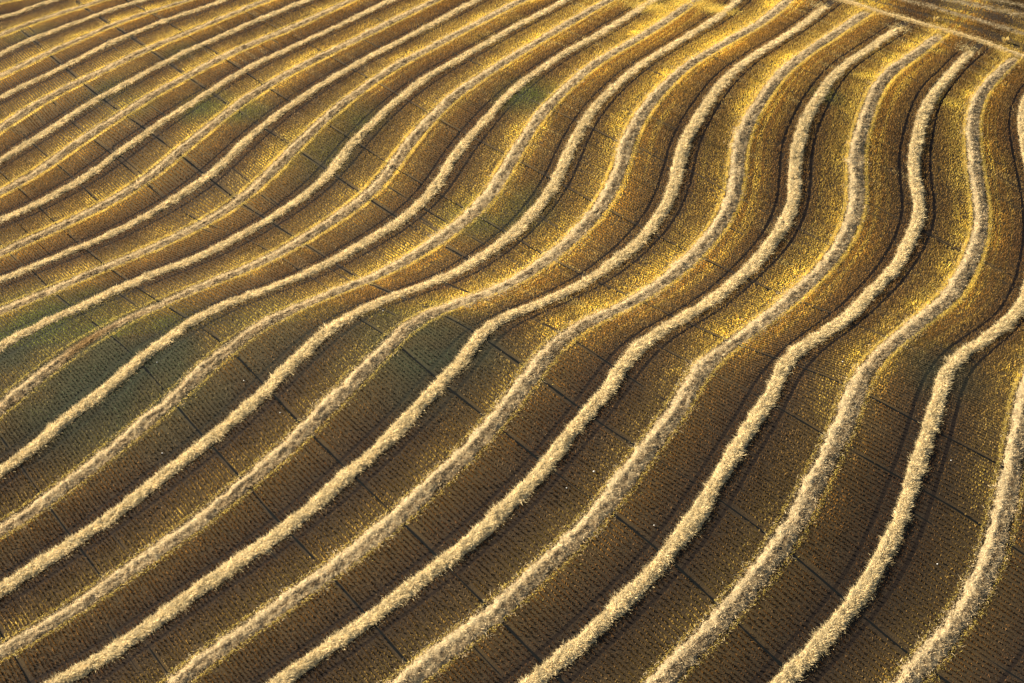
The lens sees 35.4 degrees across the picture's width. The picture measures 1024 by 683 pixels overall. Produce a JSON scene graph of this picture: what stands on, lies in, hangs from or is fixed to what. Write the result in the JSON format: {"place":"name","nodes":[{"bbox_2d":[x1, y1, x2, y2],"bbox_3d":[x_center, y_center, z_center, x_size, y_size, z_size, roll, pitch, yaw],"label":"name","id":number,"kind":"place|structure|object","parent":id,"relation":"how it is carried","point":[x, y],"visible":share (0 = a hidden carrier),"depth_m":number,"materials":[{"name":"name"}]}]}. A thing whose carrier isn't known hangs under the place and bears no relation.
{"place":"outdoors","nodes":[
{"label":"outdoors","id":0,"kind":"place"},
{"bbox_2d":[0,0,1023,682],"bbox_3d":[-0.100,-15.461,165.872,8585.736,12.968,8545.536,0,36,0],"label":"field","id":1,"kind":"structure","parent":0,"point":[498,542],"depth_m":135.57,"materials":[{"name":"soil"}]},
{"bbox_2d":[0,0,59,18],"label":"windrow","id":2,"kind":"object","parent":1,"relation":"on","point":[16,13],"visible":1,"depth_m":208.18,"materials":[{"name":"plant"}]},
{"bbox_2d":[0,0,106,36],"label":"windrow","id":3,"kind":"object","parent":1,"relation":"on","point":[28,23],"visible":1,"depth_m":204.46,"materials":[{"name":"plant"}]},
{"bbox_2d":[0,0,151,56],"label":"windrow","id":4,"kind":"object","parent":1,"relation":"on","point":[51,32],"visible":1,"depth_m":200.33,"materials":[{"name":"plant"}]},
{"bbox_2d":[0,0,189,78],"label":"windrow","id":5,"kind":"object","parent":1,"relation":"on","point":[47,53],"visible":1,"depth_m":196.03,"materials":[{"name":"plant"}]},
{"bbox_2d":[0,0,227,100],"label":"windrow","id":6,"kind":"object","parent":1,"relation":"on","point":[116,40],"visible":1,"depth_m":192.69,"materials":[{"name":"plant"}]},
{"bbox_2d":[0,0,270,131],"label":"windrow","id":7,"kind":"object","parent":1,"relation":"on","point":[31,107],"visible":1,"depth_m":187.97,"materials":[{"name":"plant"}]},
{"bbox_2d":[0,0,312,164],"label":"windrow","id":8,"kind":"object","parent":1,"relation":"on","point":[64,120],"visible":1,"depth_m":183.48,"materials":[{"name":"plant"}]},
{"bbox_2d":[0,0,355,194],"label":"windrow","id":9,"kind":"object","parent":1,"relation":"on","point":[57,157],"visible":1,"depth_m":179.97,"materials":[{"name":"plant"}]},
{"bbox_2d":[0,0,396,222],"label":"windrow","id":10,"kind":"object","parent":1,"relation":"on","point":[96,169],"visible":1,"depth_m":175.50,"materials":[{"name":"plant"}]},
{"bbox_2d":[0,0,443,257],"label":"windrow","id":11,"kind":"object","parent":1,"relation":"on","point":[169,159],"visible":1,"depth_m":172.46,"materials":[{"name":"plant"}]},
{"bbox_2d":[0,0,481,282],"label":"windrow","id":12,"kind":"object","parent":1,"relation":"on","point":[241,145],"visible":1,"depth_m":168.91,"materials":[{"name":"plant"}]},
{"bbox_2d":[0,0,531,314],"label":"windrow","id":13,"kind":"object","parent":1,"relation":"on","point":[288,153],"visible":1,"depth_m":166.16,"materials":[{"name":"plant"}]},
{"bbox_2d":[0,0,569,352],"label":"windrow","id":14,"kind":"object","parent":1,"relation":"on","point":[327,175],"visible":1,"depth_m":161.16,"materials":[{"name":"plant"}]},
{"bbox_2d":[0,0,618,418],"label":"windrow","id":15,"kind":"object","parent":1,"relation":"on","point":[396,160],"visible":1,"depth_m":159.17,"materials":[{"name":"plant"}]},
{"bbox_2d":[0,0,659,478],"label":"windrow","id":16,"kind":"object","parent":1,"relation":"on","point":[98,396],"visible":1,"depth_m":149.22,"materials":[{"name":"plant"}]},
{"bbox_2d":[0,0,701,539],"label":"windrow","id":17,"kind":"object","parent":1,"relation":"on","point":[148,418],"visible":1,"depth_m":146.72,"materials":[{"name":"plant"}]},
{"bbox_2d":[0,0,742,599],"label":"windrow","id":18,"kind":"object","parent":1,"relation":"on","point":[72,542],"visible":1,"depth_m":138.28,"materials":[{"name":"plant"}]},
{"bbox_2d":[0,0,793,664],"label":"windrow","id":19,"kind":"object","parent":1,"relation":"on","point":[332,400],"visible":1,"depth_m":135.78,"materials":[{"name":"plant"}]},
{"bbox_2d":[45,6,827,682],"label":"windrow","id":20,"kind":"object","parent":1,"relation":"on","point":[279,532],"visible":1,"depth_m":131.44,"materials":[{"name":"plant"}]},
{"bbox_2d":[0,0,1023,682],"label":"stubble","id":21,"kind":"object","parent":1,"relation":"on","point":[712,36],"visible":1,"depth_m":156.49,"materials":[{"name":"yellow plant"}]},
{"bbox_2d":[0,0,1023,682],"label":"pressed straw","id":22,"kind":"object","parent":1,"relation":"on","point":[650,6],"visible":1,"depth_m":159.48,"materials":[{"name":"yellow plant"}]},
{"bbox_2d":[0,0,1023,682],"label":"drill seams","id":23,"kind":"object","parent":1,"relation":"on","point":[560,680],"visible":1,"depth_m":134.54,"materials":[{"name":"black soil"}]},
{"bbox_2d":[164,11,871,682],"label":"windrow","id":24,"kind":"object","parent":1,"relation":"on","point":[482,435],"visible":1,"depth_m":131.50,"materials":[{"name":"plant"}]},
{"bbox_2d":[263,27,901,682],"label":"windrow","id":25,"kind":"object","parent":1,"relation":"on","point":[481,531],"visible":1,"depth_m":130.96,"materials":[{"name":"plant"}]},
{"bbox_2d":[376,34,943,682],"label":"windrow","id":26,"kind":"object","parent":1,"relation":"on","point":[506,602],"visible":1,"depth_m":130.23,"materials":[{"name":"plant"}]},
{"bbox_2d":[515,50,973,682],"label":"windrow","id":27,"kind":"object","parent":1,"relation":"on","point":[689,526],"visible":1,"depth_m":131.04,"materials":[{"name":"plant"}]},
{"bbox_2d":[635,56,1018,682],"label":"windrow","id":28,"kind":"object","parent":1,"relation":"on","point":[683,657],"visible":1,"depth_m":131.91,"materials":[{"name":"plant"}]},
{"bbox_2d":[768,95,1023,682],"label":"windrow","id":29,"kind":"object","parent":1,"relation":"on","point":[815,648],"visible":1,"depth_m":127.41,"materials":[{"name":"plant"}]},
{"bbox_2d":[839,0,1023,58],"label":"headland windrow","id":30,"kind":"object","parent":1,"relation":"on","point":[914,21],"visible":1,"depth_m":197.49,"materials":[{"name":"plant"}]},
{"bbox_2d":[879,356,1023,682],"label":"windrow","id":31,"kind":"object","parent":1,"relation":"on","point":[934,650],"visible":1,"depth_m":124.91,"materials":[{"name":"plant"}]},
{"bbox_2d":[903,0,1023,36],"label":"headland windrow","id":32,"kind":"object","parent":1,"relation":"on","point":[1009,29],"visible":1,"depth_m":201.09,"materials":[{"name":"plant"}]},
{"bbox_2d":[943,0,1023,17],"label":"headland windrow","id":33,"kind":"object","parent":1,"relation":"on","point":[972,4],"visible":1,"depth_m":204.32,"materials":[{"name":"plant"}]},
{"bbox_2d":[977,0,1023,8],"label":"headland windrow","id":34,"kind":"object","parent":1,"relation":"on","point":[1011,3],"visible":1,"depth_m":205.84,"materials":[{"name":"plant"}]}
]}

